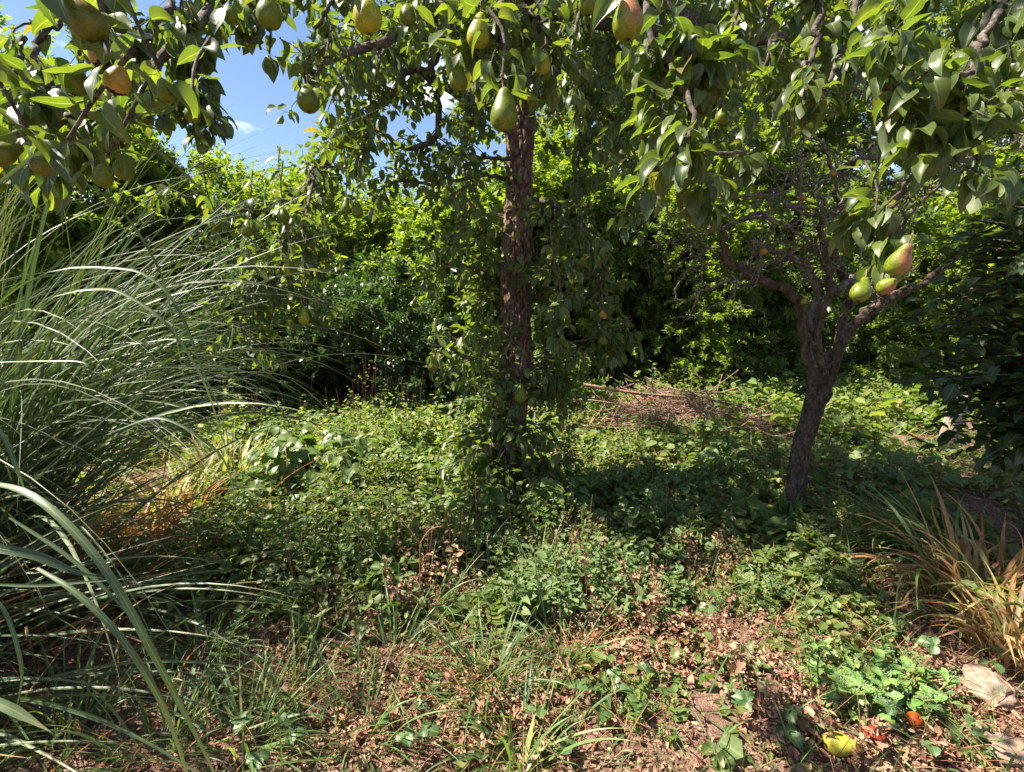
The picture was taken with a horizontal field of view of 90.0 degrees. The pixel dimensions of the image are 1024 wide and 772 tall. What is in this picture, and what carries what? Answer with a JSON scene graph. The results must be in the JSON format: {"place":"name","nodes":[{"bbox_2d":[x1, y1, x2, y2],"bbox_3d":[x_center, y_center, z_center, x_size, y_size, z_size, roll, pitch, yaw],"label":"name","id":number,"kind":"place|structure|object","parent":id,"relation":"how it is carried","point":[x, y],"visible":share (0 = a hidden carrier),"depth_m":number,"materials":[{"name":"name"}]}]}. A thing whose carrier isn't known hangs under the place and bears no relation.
{"place":"outdoors","nodes":[
{"label":"outdoors","id":0,"kind":"place"},
{"bbox_2d":[0,0,1009,278],"label":"sky","id":1,"kind":"structure","parent":0,"point":[243,73],"materials":[{"name":"blue"}]},
{"bbox_2d":[0,329,1023,771],"bbox_3d":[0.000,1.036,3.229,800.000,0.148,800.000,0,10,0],"label":"ground","id":2,"kind":"structure","parent":0,"point":[708,709],"depth_m":2.07,"materials":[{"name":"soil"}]},
{"bbox_2d":[0,611,196,771],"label":"grass tuft","id":3,"kind":"object","parent":2,"relation":"on","point":[63,722],"visible":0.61,"depth_m":1.97,"materials":[{"name":"plant"}]},
{"bbox_2d":[0,5,225,404],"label":"background tree","id":4,"kind":"object","parent":2,"relation":"on","point":[55,256],"visible":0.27,"depth_m":6.72,"materials":[{"name":"green plant"}]},
{"bbox_2d":[64,485,192,552],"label":"daylily clump","id":5,"kind":"object","parent":2,"relation":"on","point":[128,529],"visible":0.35,"depth_m":3.36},
{"bbox_2d":[12,626,294,771],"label":"grass tuft","id":6,"kind":"object","parent":2,"relation":"on","point":[145,721],"visible":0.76,"depth_m":1.84,"materials":[{"name":"plant"}]},
{"bbox_2d":[75,440,258,531],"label":"daylily clump","id":7,"kind":"object","parent":2,"relation":"on","point":[184,495],"visible":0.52,"depth_m":3.67,"materials":[{"name":"plant"}]},
{"bbox_2d":[16,389,341,537],"bbox_3d":[-4.603,0.519,5.407,5.471,0.556,4.956,0,10,0],"label":"ground cover","id":8,"kind":"object","parent":2,"relation":"on","point":[250,407],"visible":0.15,"depth_m":5.26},
{"bbox_2d":[91,262,284,427],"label":"shrub","id":9,"kind":"object","parent":2,"relation":"on","point":[206,332],"visible":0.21,"depth_m":6.54,"materials":[{"name":"green plant"}]},
{"bbox_2d":[93,566,291,703],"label":"grass tuft","id":10,"kind":"object","parent":2,"relation":"on","point":[234,628],"visible":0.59,"depth_m":2.37,"materials":[{"name":"plant"}]},
{"bbox_2d":[159,420,276,492],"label":"daylily clump","id":11,"kind":"object","parent":2,"relation":"on","point":[243,454],"visible":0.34,"depth_m":4.25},
{"bbox_2d":[119,624,362,771],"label":"grass tuft","id":12,"kind":"object","parent":2,"relation":"on","point":[234,708],"visible":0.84,"depth_m":1.87,"materials":[{"name":"plant"}]},
{"bbox_2d":[0,0,495,771],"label":"pampas grass","id":13,"kind":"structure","parent":2,"relation":"on","point":[48,456],"depth_m":2.31,"materials":[{"name":"plant"}]},
{"bbox_2d":[191,371,308,418],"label":"bramble","id":14,"kind":"object","parent":2,"relation":"on","point":[237,392],"visible":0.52,"depth_m":6.39,"materials":[{"name":"green plant"}]},
{"bbox_2d":[195,567,310,653],"bbox_3d":[-1.254,1.103,2.524,0.460,0.226,0.532,9,13,41],"label":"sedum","id":15,"kind":"object","parent":2,"relation":"on","point":[245,625],"visible":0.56,"depth_m":2.48,"materials":[{"name":"green plant"}]},
{"bbox_2d":[231,709,306,771],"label":"strawberry plant","id":16,"kind":"object","parent":2,"relation":"on","point":[263,755],"visible":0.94,"depth_m":1.78,"materials":[{"name":"green plant"}]},
{"bbox_2d":[224,414,314,447],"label":"bramble","id":17,"kind":"object","parent":2,"relation":"on","point":[273,429],"visible":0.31,"depth_m":4.98,"materials":[{"name":"green plant"}]},
{"bbox_2d":[167,230,396,421],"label":"shrub","id":18,"kind":"object","parent":2,"relation":"on","point":[329,373],"visible":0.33,"depth_m":6.68,"materials":[{"name":"green plant"}]},
{"bbox_2d":[185,588,388,763],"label":"grass tuft","id":19,"kind":"object","parent":2,"relation":"on","point":[314,661],"visible":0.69,"depth_m":2.08,"materials":[{"name":"plant"}]},
{"bbox_2d":[190,425,391,514],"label":"bramble","id":20,"kind":"object","parent":2,"relation":"on","point":[283,467],"visible":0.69,"depth_m":3.93,"materials":[{"name":"green plant"}]},
{"bbox_2d":[261,529,351,595],"bbox_3d":[-1.077,0.997,2.780,0.426,0.353,0.554,-3,10,-16],"label":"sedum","id":21,"kind":"object","parent":2,"relation":"on","point":[291,586],"visible":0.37,"depth_m":2.73,"materials":[{"name":"green plant"}]},
{"bbox_2d":[286,607,332,653],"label":"dock plant","id":22,"kind":"object","parent":2,"relation":"on","point":[306,626],"visible":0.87,"depth_m":2.40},
{"bbox_2d":[43,472,584,646],"bbox_3d":[-0.999,0.938,3.310,3.040,0.336,2.069,0,10,0],"label":"ground cover","id":23,"kind":"object","parent":2,"relation":"on","point":[360,607],"visible":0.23,"depth_m":2.67,"materials":[{"name":"plant"}]},
{"bbox_2d":[54,443,575,612],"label":"dry stalks","id":24,"kind":"object","parent":2,"relation":"on","point":[289,560],"visible":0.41,"depth_m":2.92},
{"bbox_2d":[16,440,618,632],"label":"weeds","id":25,"kind":"object","parent":2,"relation":"on","point":[279,539],"visible":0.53,"depth_m":2.98,"materials":[{"name":"plant"}]},
{"bbox_2d":[239,486,405,583],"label":"bramble","id":26,"kind":"object","parent":2,"relation":"on","point":[310,518],"visible":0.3,"depth_m":3.21,"materials":[{"name":"green plant"}]},
{"bbox_2d":[70,393,629,503],"bbox_3d":[-1.340,0.496,5.557,5.387,0.491,3.592,0,10,0],"label":"ground cover","id":27,"kind":"object","parent":2,"relation":"on","point":[609,444],"visible":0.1,"depth_m":5.42,"materials":[{"name":"plant"}]},
{"bbox_2d":[243,618,463,771],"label":"grass tuft","id":28,"kind":"object","parent":2,"relation":"on","point":[326,712],"visible":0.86,"depth_m":1.90,"materials":[{"name":"plant"}]},
{"bbox_2d":[261,236,501,415],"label":"shrub","id":29,"kind":"object","parent":2,"relation":"on","point":[397,322],"visible":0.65,"depth_m":6.42,"materials":[{"name":"green plant"}]},
{"bbox_2d":[0,44,770,400],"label":"hedge","id":30,"kind":"object","parent":2,"relation":"on","point":[396,230],"visible":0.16,"depth_m":7.75,"materials":[{"name":"green plant"}]},
{"bbox_2d":[270,436,508,579],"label":"dry stalks","id":31,"kind":"object","parent":2,"relation":"on","point":[417,499],"visible":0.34,"depth_m":3.31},
{"bbox_2d":[178,371,602,497],"bbox_3d":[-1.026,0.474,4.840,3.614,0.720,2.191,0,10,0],"label":"weeds","id":32,"kind":"object","parent":2,"relation":"on","point":[427,421],"visible":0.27,"depth_m":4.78,"materials":[{"name":"plant"}]},
{"bbox_2d":[322,484,465,556],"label":"bramble","id":33,"kind":"object","parent":2,"relation":"on","point":[424,489],"visible":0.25,"depth_m":3.47,"materials":[{"name":"green plant"}]},
{"bbox_2d":[311,559,491,736],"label":"grass tuft","id":34,"kind":"object","parent":2,"relation":"on","point":[395,636],"visible":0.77,"depth_m":2.27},
{"bbox_2d":[377,697,439,747],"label":"strawberry plant","id":35,"kind":"object","parent":2,"relation":"on","point":[433,729],"visible":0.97,"depth_m":1.81,"materials":[{"name":"green plant"}]},
{"bbox_2d":[356,533,490,634],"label":"grass tuft","id":36,"kind":"object","parent":2,"relation":"on","point":[454,586],"visible":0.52,"depth_m":2.65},
{"bbox_2d":[372,444,479,494],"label":"bramble","id":37,"kind":"object","parent":2,"relation":"on","point":[446,460],"visible":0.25,"depth_m":4.08,"materials":[{"name":"green plant"}]},
{"bbox_2d":[330,487,551,595],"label":"withered weeds","id":38,"kind":"object","parent":2,"relation":"on","point":[457,555],"visible":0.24,"depth_m":2.87,"materials":[{"name":"brown plant"}]},
{"bbox_2d":[409,391,486,426],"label":"bramble","id":39,"kind":"object","parent":2,"relation":"on","point":[440,408],"visible":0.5,"depth_m":5.99,"materials":[{"name":"green plant"}]},
{"bbox_2d":[254,552,695,768],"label":"withered weeds","id":40,"kind":"object","parent":2,"relation":"on","point":[361,734],"visible":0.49,"depth_m":2.10,"materials":[{"name":"brown plant"}]},
{"bbox_2d":[388,587,572,746],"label":"grass tuft","id":41,"kind":"object","parent":2,"relation":"on","point":[505,655],"visible":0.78,"depth_m":2.10,"materials":[{"name":"plant"}]},
{"bbox_2d":[71,618,904,771],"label":"ground cover","id":42,"kind":"object","parent":2,"relation":"on","point":[732,742],"visible":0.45,"depth_m":1.99,"materials":[{"name":"plant"}]},
{"bbox_2d":[465,532,522,575],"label":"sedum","id":43,"kind":"object","parent":2,"relation":"on","point":[489,558],"visible":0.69,"depth_m":2.94,"materials":[{"name":"green plant"}]},
{"bbox_2d":[426,465,568,534],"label":"bramble","id":44,"kind":"object","parent":2,"relation":"on","point":[497,496],"visible":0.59,"depth_m":3.39,"materials":[{"name":"green plant"}]},
{"bbox_2d":[0,0,1023,506],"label":"pear tree","id":45,"kind":"object","parent":2,"relation":"on","point":[702,60],"visible":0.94,"depth_m":1.38,"materials":[{"name":"green plant"}]},
{"bbox_2d":[63,0,109,44],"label":"pear","id":46,"kind":"object","parent":45,"relation":"hanging from","point":[88,22],"visible":0.93,"depth_m":0.61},
{"bbox_2d":[102,55,131,97],"bbox_3d":[-0.526,-0.411,0.680,0.032,0.048,0.032,-4,11,-21],"label":"pear","id":47,"kind":"object","parent":45,"relation":"attached to","point":[116,80],"visible":1,"depth_m":0.67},
{"bbox_2d":[255,0,281,31],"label":"pear","id":48,"kind":"object","parent":45,"relation":"attached to","point":[269,15],"visible":1,"depth_m":0.79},
{"bbox_2d":[353,0,381,36],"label":"pear","id":49,"kind":"object","parent":45,"relation":"attached to","point":[368,21],"visible":0.93,"depth_m":0.77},
{"bbox_2d":[467,0,488,51],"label":"pear","id":50,"kind":"object","parent":45,"relation":"attached to","point":[482,41],"visible":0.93,"depth_m":1.04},
{"bbox_2d":[490,74,517,133],"bbox_3d":[-0.016,-0.539,0.978,0.053,0.105,0.053,-10,14,-29],"label":"pear","id":51,"kind":"object","parent":45,"relation":"attached to","point":[504,116],"visible":1,"depth_m":0.96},
{"bbox_2d":[612,0,643,42],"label":"pear","id":52,"kind":"object","parent":45,"relation":"attached to","point":[628,21],"visible":0.98,"depth_m":0.79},
{"bbox_2d":[883,233,913,277],"bbox_3d":[0.623,-0.208,0.817,0.036,0.072,0.036,-2,32,-10],"label":"pear","id":53,"kind":"object","parent":45,"relation":"attached to","point":[898,261],"visible":1,"depth_m":0.81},
{"bbox_2d":[0,461,1023,771],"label":"grass","id":54,"kind":"structure","parent":2,"relation":"on","point":[722,737],"depth_m":2.06,"materials":[{"name":"plant"}]},
{"bbox_2d":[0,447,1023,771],"bbox_3d":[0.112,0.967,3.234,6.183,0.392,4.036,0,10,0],"label":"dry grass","id":55,"kind":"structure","parent":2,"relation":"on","point":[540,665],"depth_m":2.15,"materials":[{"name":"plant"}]},
{"bbox_2d":[471,706,556,771],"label":"grass tuft","id":56,"kind":"object","parent":2,"relation":"on","point":[528,764],"visible":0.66,"depth_m":1.78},
{"bbox_2d":[429,302,609,414],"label":"shrub","id":57,"kind":"object","parent":2,"relation":"on","point":[535,352],"visible":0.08,"depth_m":6.83,"materials":[{"name":"green plant"}]},
{"bbox_2d":[415,642,638,771],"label":"grass tuft","id":58,"kind":"object","parent":2,"relation":"on","point":[476,754],"visible":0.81,"depth_m":1.79,"materials":[{"name":"plant"}]},
{"bbox_2d":[458,552,633,710],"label":"grass tuft","id":59,"kind":"object","parent":2,"relation":"on","point":[534,638],"visible":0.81,"depth_m":2.22,"materials":[{"name":"plant"}]},
{"bbox_2d":[497,453,606,517],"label":"bramble","id":60,"kind":"object","parent":2,"relation":"on","point":[576,488],"visible":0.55,"depth_m":3.70,"materials":[{"name":"green plant"}]},
{"bbox_2d":[85,384,1023,492],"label":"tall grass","id":61,"kind":"structure","parent":2,"relation":"on","point":[933,435],"depth_m":5.22,"materials":[{"name":"plant"}]},
{"bbox_2d":[525,679,614,755],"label":"strawberry plant","id":62,"kind":"object","parent":2,"relation":"on","point":[540,712],"visible":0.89,"depth_m":1.86,"materials":[{"name":"green plant"}]},
{"bbox_2d":[432,393,757,473],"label":"weeds","id":63,"kind":"object","parent":2,"relation":"on","point":[604,454],"visible":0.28,"depth_m":5.19,"materials":[{"name":"plant"}]},
{"bbox_2d":[479,125,713,388],"bbox_3d":[0.993,-1.835,9.176,3.898,5.100,4.263,-4,11,-23],"label":"shrub","id":64,"kind":"object","parent":2,"relation":"on","point":[549,158],"visible":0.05,"depth_m":7.97,"materials":[{"name":"green plant"}]},
{"bbox_2d":[534,0,688,238],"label":"background tree","id":65,"kind":"object","parent":2,"relation":"on","point":[566,121],"visible":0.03,"depth_m":12.40,"materials":[{"name":"green plant"}]},
{"bbox_2d":[606,660,675,712],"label":"strawberry plant","id":66,"kind":"object","parent":2,"relation":"on","point":[616,678],"visible":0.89,"depth_m":2.02,"materials":[{"name":"green plant"}]},
{"bbox_2d":[485,477,801,635],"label":"weeds","id":67,"kind":"object","parent":2,"relation":"on","point":[519,584],"visible":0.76,"depth_m":2.63,"materials":[{"name":"green plant"}]},
{"bbox_2d":[474,476,814,630],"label":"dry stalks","id":68,"kind":"object","parent":2,"relation":"on","point":[605,559],"visible":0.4,"depth_m":2.63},
{"bbox_2d":[589,448,727,496],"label":"bramble","id":69,"kind":"object","parent":2,"relation":"on","point":[665,477],"visible":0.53,"depth_m":4.13,"materials":[{"name":"green plant"}]},
{"bbox_2d":[377,511,951,694],"bbox_3d":[0.872,1.044,2.907,3.045,0.238,1.841,0,10,0],"label":"ground cover","id":70,"kind":"object","parent":2,"relation":"on","point":[493,608],"visible":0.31,"depth_m":2.42,"materials":[{"name":"plant"}]},
{"bbox_2d":[580,175,793,397],"bbox_3d":[2.950,-1.522,8.987,4.302,3.935,3.693,0,10,0],"label":"shrub","id":71,"kind":"object","parent":2,"relation":"on","point":[751,356],"visible":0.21,"depth_m":8.03,"materials":[{"name":"green plant"}]},
{"bbox_2d":[658,568,730,619],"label":"withered weed","id":72,"kind":"object","parent":2,"relation":"on","point":[723,592],"visible":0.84,"depth_m":2.61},
{"bbox_2d":[394,560,1006,760],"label":"dry stalks","id":73,"kind":"object","parent":2,"relation":"on","point":[670,704],"visible":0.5,"depth_m":1.99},
{"bbox_2d":[408,562,994,771],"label":"weeds","id":74,"kind":"object","parent":2,"relation":"on","point":[637,694],"visible":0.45,"depth_m":2.06,"materials":[{"name":"plant"}]},
{"bbox_2d":[466,365,967,453],"bbox_3d":[2.003,0.193,6.446,8.952,0.998,2.944,0,10,0],"label":"brush pile","id":75,"kind":"object","parent":2,"relation":"on","point":[661,397],"visible":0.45,"depth_m":6.22,"materials":[{"name":"wood"}]},
{"bbox_2d":[663,436,776,484],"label":"bramble","id":76,"kind":"object","parent":2,"relation":"on","point":[715,452],"visible":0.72,"depth_m":4.64,"materials":[{"name":"green plant"}]},
{"bbox_2d":[619,74,831,344],"bbox_3d":[4.113,-3.053,10.117,4.126,5.906,4.801,9,14,42],"label":"shrub","id":77,"kind":"object","parent":2,"relation":"on","point":[771,160],"visible":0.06,"depth_m":8.99,"materials":[{"name":"green plant"}]},
{"bbox_2d":[434,418,1023,589],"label":"ground cover","id":78,"kind":"object","parent":2,"relation":"on","point":[757,509],"visible":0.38,"depth_m":4.17,"materials":[{"name":"plant"}]},
{"bbox_2d":[562,452,900,613],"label":"weeds","id":79,"kind":"object","parent":2,"relation":"on","point":[811,565],"visible":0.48,"depth_m":3.45,"materials":[{"name":"plant"}]},
{"bbox_2d":[700,593,763,675],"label":"withered weed","id":80,"kind":"object","parent":2,"relation":"on","point":[726,647],"visible":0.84,"depth_m":2.19,"materials":[{"name":"brown plant"}]},
{"bbox_2d":[449,510,1023,763],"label":"dry stalks","id":81,"kind":"object","parent":2,"relation":"on","point":[750,648],"visible":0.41,"depth_m":2.14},
{"bbox_2d":[449,508,1023,770],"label":"withered weeds","id":82,"kind":"object","parent":2,"relation":"on","point":[769,661],"visible":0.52,"depth_m":2.06,"materials":[{"name":"brown plant"}]},
{"bbox_2d":[527,358,1005,430],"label":"weeds","id":83,"kind":"object","parent":2,"relation":"on","point":[833,403],"visible":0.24,"depth_m":6.90,"materials":[{"name":"plant"}]},
{"bbox_2d":[528,365,1005,450],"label":"ground cover","id":84,"kind":"object","parent":2,"relation":"on","point":[832,420],"visible":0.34,"depth_m":6.43,"materials":[{"name":"plant"}]},
{"bbox_2d":[728,677,807,748],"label":"strawberry plant","id":85,"kind":"object","parent":2,"relation":"on","point":[738,697],"visible":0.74,"depth_m":1.89,"materials":[{"name":"green plant"}]},
{"bbox_2d":[733,571,811,661],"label":"withered weed","id":86,"kind":"object","parent":2,"relation":"on","point":[767,628],"visible":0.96,"depth_m":2.43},
{"bbox_2d":[730,565,830,631],"bbox_3d":[1.363,1.078,2.620,0.492,0.233,0.276,5,11,28],"label":"sedum","id":87,"kind":"object","parent":2,"relation":"on","point":[772,587],"visible":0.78,"depth_m":2.65,"materials":[{"name":"green plant"}]},
{"bbox_2d":[594,0,983,353],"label":"background tree","id":88,"kind":"object","parent":2,"relation":"on","point":[829,130],"visible":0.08,"depth_m":10.41,"materials":[{"name":"green plant"}]},
{"bbox_2d":[575,339,1013,393],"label":"ground cover","id":89,"kind":"object","parent":2,"relation":"on","point":[869,365],"visible":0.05,"depth_m":9.00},
{"bbox_2d":[604,494,1023,639],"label":"ground cover","id":90,"kind":"object","parent":2,"relation":"on","point":[794,549],"visible":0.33,"depth_m":2.98,"materials":[{"name":"plant"}]},
{"bbox_2d":[696,163,946,391],"bbox_3d":[5.242,-1.761,9.471,4.248,4.222,4.298,-8,13,-37],"label":"shrub","id":91,"kind":"object","parent":2,"relation":"on","point":[791,330],"visible":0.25,"depth_m":8.45,"materials":[{"name":"green plant"}]},
{"bbox_2d":[779,633,866,725],"bbox_3d":[1.268,1.173,2.082,0.329,0.210,0.388,-5,11,-29],"label":"sedum","id":92,"kind":"object","parent":2,"relation":"on","point":[817,663],"visible":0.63,"depth_m":2.10,"materials":[{"name":"green plant"}]},
{"bbox_2d":[647,17,1023,513],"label":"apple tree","id":93,"kind":"object","parent":2,"relation":"on","point":[822,369],"visible":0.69,"depth_m":3.82,"materials":[{"name":"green plant"}]},
{"bbox_2d":[821,730,873,756],"bbox_3d":[1.163,1.252,1.791,0.146,0.079,0.080,1,10,6],"label":"pear","id":94,"kind":"object","parent":2,"relation":"on","point":[837,745],"visible":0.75,"depth_m":1.77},
{"bbox_2d":[813,631,916,730],"bbox_3d":[1.418,1.182,2.019,0.381,0.224,0.360,3,11,18],"label":"sedum","id":95,"kind":"object","parent":2,"relation":"on","point":[854,678],"visible":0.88,"depth_m":1.97,"materials":[{"name":"green plant"}]},
{"bbox_2d":[788,441,967,496],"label":"bramble","id":96,"kind":"object","parent":2,"relation":"on","point":[900,459],"visible":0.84,"depth_m":4.18,"materials":[{"name":"green plant"}]},
{"bbox_2d":[833,588,974,641],"bbox_3d":[1.917,1.129,2.581,0.496,0.149,0.405,-1,10,-8],"label":"sedum","id":97,"kind":"object","parent":2,"relation":"on","point":[901,624],"visible":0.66,"depth_m":2.49,"materials":[{"name":"green plant"}]},
{"bbox_2d":[866,641,969,719],"bbox_3d":[1.580,1.192,2.053,0.391,0.225,0.309,-5,11,-26],"label":"sedum","id":98,"kind":"object","parent":2,"relation":"on","point":[921,684],"visible":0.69,"depth_m":2.05,"materials":[{"name":"green plant"}]},
{"bbox_2d":[816,482,1020,601],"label":"sedge clump","id":99,"kind":"object","parent":2,"relation":"on","point":[902,528],"visible":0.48,"depth_m":3.17,"materials":[{"name":"green plant"}]},
{"bbox_2d":[874,696,964,756],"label":"strawberry plant","id":100,"kind":"object","parent":2,"relation":"on","point":[935,750],"visible":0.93,"depth_m":1.86,"materials":[{"name":"green plant"}]},
{"bbox_2d":[825,137,1023,378],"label":"shrub","id":101,"kind":"object","parent":2,"relation":"on","point":[950,214],"visible":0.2,"depth_m":9.00,"materials":[{"name":"green plant"}]},
{"bbox_2d":[827,0,1023,350],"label":"background tree","id":102,"kind":"object","parent":2,"relation":"on","point":[1002,135],"visible":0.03,"depth_m":11.07,"materials":[{"name":"green plant"}]},
{"bbox_2d":[830,467,1023,675],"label":"iris clump","id":103,"kind":"object","parent":2,"relation":"on","point":[953,556],"visible":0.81,"depth_m":2.79,"materials":[{"name":"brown plant"}]},
{"bbox_2d":[867,685,1005,758],"bbox_3d":[1.604,1.232,1.971,0.391,0.153,0.332,7,12,35],"label":"sedum","id":104,"kind":"object","parent":2,"relation":"on","point":[976,730],"visible":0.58,"depth_m":1.88,"materials":[{"name":"green plant"}]},
{"bbox_2d":[888,143,1023,548],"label":"dark leaved tree","id":105,"kind":"object","parent":2,"relation":"on","point":[1002,376],"visible":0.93,"depth_m":3.12,"materials":[{"name":"green plant"}]},
{"bbox_2d":[901,559,1023,672],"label":"iris clump","id":106,"kind":"object","parent":2,"relation":"on","point":[1000,623],"visible":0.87,"depth_m":2.35,"materials":[{"name":"plant"}]},
{"bbox_2d":[916,635,1009,674],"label":"strawberry plant","id":107,"kind":"object","parent":2,"relation":"on","point":[933,648],"visible":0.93,"depth_m":2.27,"materials":[{"name":"green plant"}]},
{"bbox_2d":[956,664,1019,713],"bbox_3d":[1.937,1.236,2.082,0.178,0.128,0.191,-8,16,12],"label":"stone","id":108,"kind":"object","parent":2,"relation":"on","point":[990,682],"visible":0.8,"depth_m":2.05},
{"bbox_2d":[977,730,1023,770],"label":"stone","id":109,"kind":"object","parent":2,"relation":"on","point":[1016,744],"visible":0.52,"depth_m":1.77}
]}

